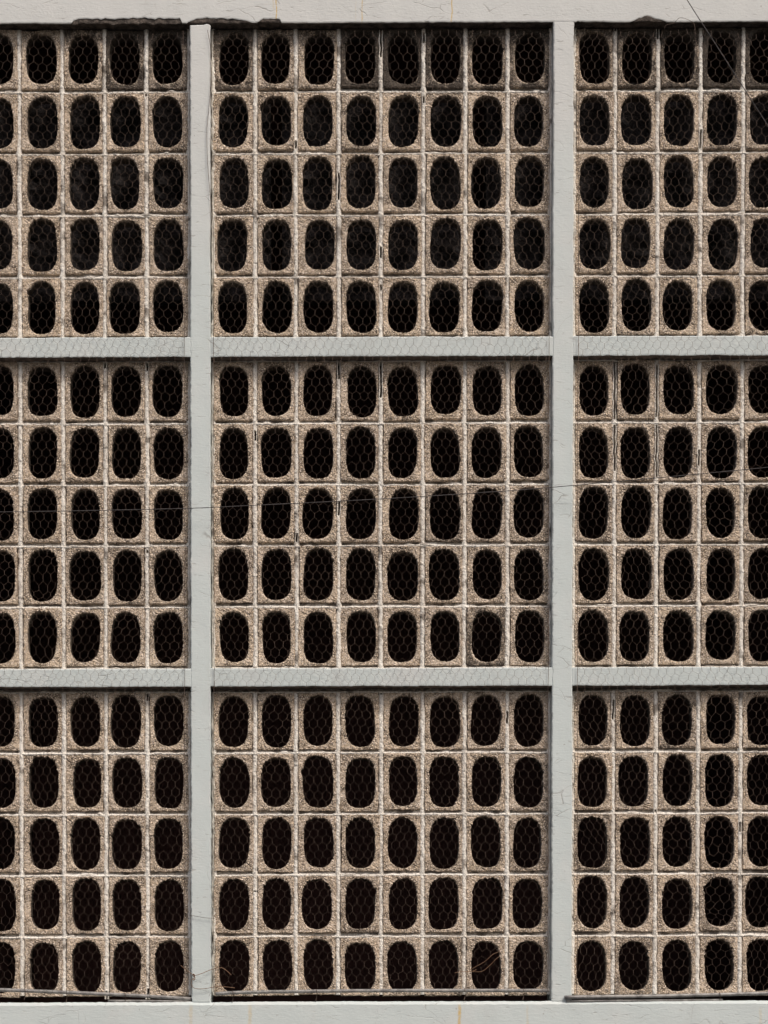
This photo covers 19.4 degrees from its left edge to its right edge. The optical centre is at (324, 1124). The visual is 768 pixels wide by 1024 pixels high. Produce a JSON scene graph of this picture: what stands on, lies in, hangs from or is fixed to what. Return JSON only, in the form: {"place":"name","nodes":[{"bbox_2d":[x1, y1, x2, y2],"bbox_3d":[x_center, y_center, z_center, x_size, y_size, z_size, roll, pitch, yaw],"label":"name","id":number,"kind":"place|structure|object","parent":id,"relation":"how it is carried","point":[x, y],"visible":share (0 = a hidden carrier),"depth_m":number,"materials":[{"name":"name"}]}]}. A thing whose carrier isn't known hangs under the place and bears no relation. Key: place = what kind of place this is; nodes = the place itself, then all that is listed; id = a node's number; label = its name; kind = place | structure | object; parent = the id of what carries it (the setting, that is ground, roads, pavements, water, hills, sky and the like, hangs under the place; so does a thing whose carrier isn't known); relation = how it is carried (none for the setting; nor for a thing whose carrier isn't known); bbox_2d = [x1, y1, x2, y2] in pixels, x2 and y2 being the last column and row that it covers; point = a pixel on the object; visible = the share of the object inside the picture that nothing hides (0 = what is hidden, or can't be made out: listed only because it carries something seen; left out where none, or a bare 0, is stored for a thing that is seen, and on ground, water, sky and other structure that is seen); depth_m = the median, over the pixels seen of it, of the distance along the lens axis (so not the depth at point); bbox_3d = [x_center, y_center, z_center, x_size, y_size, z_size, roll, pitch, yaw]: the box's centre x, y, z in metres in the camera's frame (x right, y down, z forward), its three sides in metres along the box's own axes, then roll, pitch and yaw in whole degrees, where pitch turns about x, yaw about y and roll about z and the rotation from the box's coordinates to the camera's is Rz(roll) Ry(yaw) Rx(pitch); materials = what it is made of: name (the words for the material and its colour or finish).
{"place":"outdoors","nodes":[
{"label":"outdoors","id":0,"kind":"place"},
{"label":"ground","id":1,"kind":"structure","parent":0,"visible":0},
{"bbox_2d":[0,41,767,1002],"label":"interior room","id":2,"kind":"object","parent":1,"relation":"on","point":[276,783],"visible":0.22,"depth_m":14.71,"materials":[{"name":"black"}]},
{"bbox_2d":[0,82,767,305],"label":"wall","id":3,"kind":"structure","parent":2,"relation":"attached to","point":[523,296],"depth_m":10.74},
{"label":"lower wall","id":4,"kind":"structure","parent":1,"relation":"on","visible":0},
{"bbox_2d":[0,0,767,1023],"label":"concrete frame","id":5,"kind":"object","parent":4,"relation":"on","point":[200,346],"visible":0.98,"depth_m":10.53,"materials":[{"name":"paint"}]},
{"bbox_2d":[0,31,184,992],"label":"wire netting","id":6,"kind":"object","parent":5,"relation":"attached to","point":[96,503],"visible":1,"depth_m":10.52,"materials":[{"name":"grey metal"}]},
{"bbox_2d":[0,29,190,337],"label":"breeze block panel","id":7,"kind":"structure","parent":5,"relation":"in","point":[62,286],"depth_m":10.56,"materials":[{"name":"concrete"}]},
{"bbox_2d":[0,361,190,668],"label":"breeze block panel","id":8,"kind":"structure","parent":5,"relation":"in","point":[62,616],"depth_m":10.60,"materials":[{"name":"concrete"}]},
{"bbox_2d":[0,988,190,1001],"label":"netting pipe","id":9,"kind":"object","parent":5,"relation":"attached to","point":[174,998],"visible":1,"depth_m":10.59,"materials":[{"name":"metal"}]},
{"bbox_2d":[0,689,191,998],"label":"breeze block panel","id":10,"kind":"structure","parent":5,"relation":"in","point":[67,929],"depth_m":10.63,"materials":[{"name":"concrete"}]},
{"bbox_2d":[183,967,233,988],"bbox_3d":[-0.548,-0.694,10.559,0.256,0.112,0.016,0,1,0],"label":"loose tie wire","id":11,"kind":"object","parent":5,"relation":"attached to","point":[193,975],"visible":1,"depth_m":10.56,"materials":[{"name":"grey metal"}]},
{"bbox_2d":[207,29,550,991],"bbox_3d":[0.251,-2.862,10.519,1.602,4.476,0.014,0,1,0],"label":"wire netting","id":12,"kind":"object","parent":5,"relation":"attached to","point":[375,493],"visible":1,"depth_m":10.52,"materials":[{"name":"grey metal"}]},
{"bbox_2d":[455,948,500,972],"bbox_3d":[0.720,-0.773,10.559,0.221,0.121,0.007,0,1,0],"label":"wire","id":13,"kind":"object","parent":12,"relation":"attached to","point":[479,964],"visible":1,"depth_m":10.56,"materials":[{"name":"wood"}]},
{"bbox_2d":[211,360,550,668],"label":"breeze block panel","id":14,"kind":"structure","parent":5,"relation":"on","point":[454,607],"depth_m":10.60,"materials":[{"name":"concrete"}]},
{"bbox_2d":[211,688,550,996],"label":"breeze block panel","id":15,"kind":"structure","parent":5,"relation":"on","point":[418,867],"depth_m":10.63,"materials":[{"name":"concrete"}]},
{"bbox_2d":[211,28,552,337],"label":"breeze block panel","id":16,"kind":"structure","parent":5,"relation":"on","point":[336,152],"depth_m":10.56,"materials":[{"name":"concrete"}]},
{"bbox_2d":[215,988,549,1001],"bbox_3d":[0.272,-0.610,10.585,1.573,0.069,0.037,0,1,0],"label":"netting pipe","id":17,"kind":"object","parent":5,"relation":"attached to","point":[232,992],"visible":1,"depth_m":10.59,"materials":[{"name":"metal"}]},
{"bbox_2d":[7,467,767,511],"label":"sagging wire","id":18,"kind":"object","parent":5,"relation":"attached to","point":[383,498],"visible":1,"depth_m":10.47,"materials":[{"name":"grey metal"}]},
{"bbox_2d":[564,991,767,1001],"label":"netting pipe","id":19,"kind":"object","parent":5,"relation":"attached to","point":[661,995],"visible":1,"depth_m":10.57,"materials":[{"name":"metal"}]},
{"bbox_2d":[571,687,767,995],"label":"breeze block panel","id":20,"kind":"structure","parent":5,"relation":"on","point":[700,805],"depth_m":10.63,"materials":[{"name":"concrete"}]},
{"bbox_2d":[572,359,767,667],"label":"breeze block panel","id":21,"kind":"structure","parent":5,"relation":"in","point":[697,497],"depth_m":10.60,"materials":[{"name":"concrete"}]},
{"bbox_2d":[573,27,767,335],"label":"breeze block panel","id":22,"kind":"structure","parent":5,"relation":"in","point":[694,223],"depth_m":10.56,"materials":[{"name":"concrete"}]},
{"bbox_2d":[576,29,767,992],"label":"wire netting","id":23,"kind":"object","parent":5,"relation":"attached to","point":[668,504],"visible":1,"depth_m":10.52,"materials":[{"name":"grey metal"}]},
{"bbox_2d":[664,18,696,78],"bbox_3d":[1.656,-5.008,10.467,0.154,0.284,0.007,0,1,0],"label":"curled wire","id":24,"kind":"object","parent":5,"relation":"hanging from","point":[695,40],"visible":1,"depth_m":10.47,"materials":[{"name":"grey metal"}]},
{"bbox_2d":[687,0,767,125],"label":"overhead cable","id":25,"kind":"object","parent":5,"relation":"attached to","point":[727,62],"visible":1,"depth_m":10.38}
]}

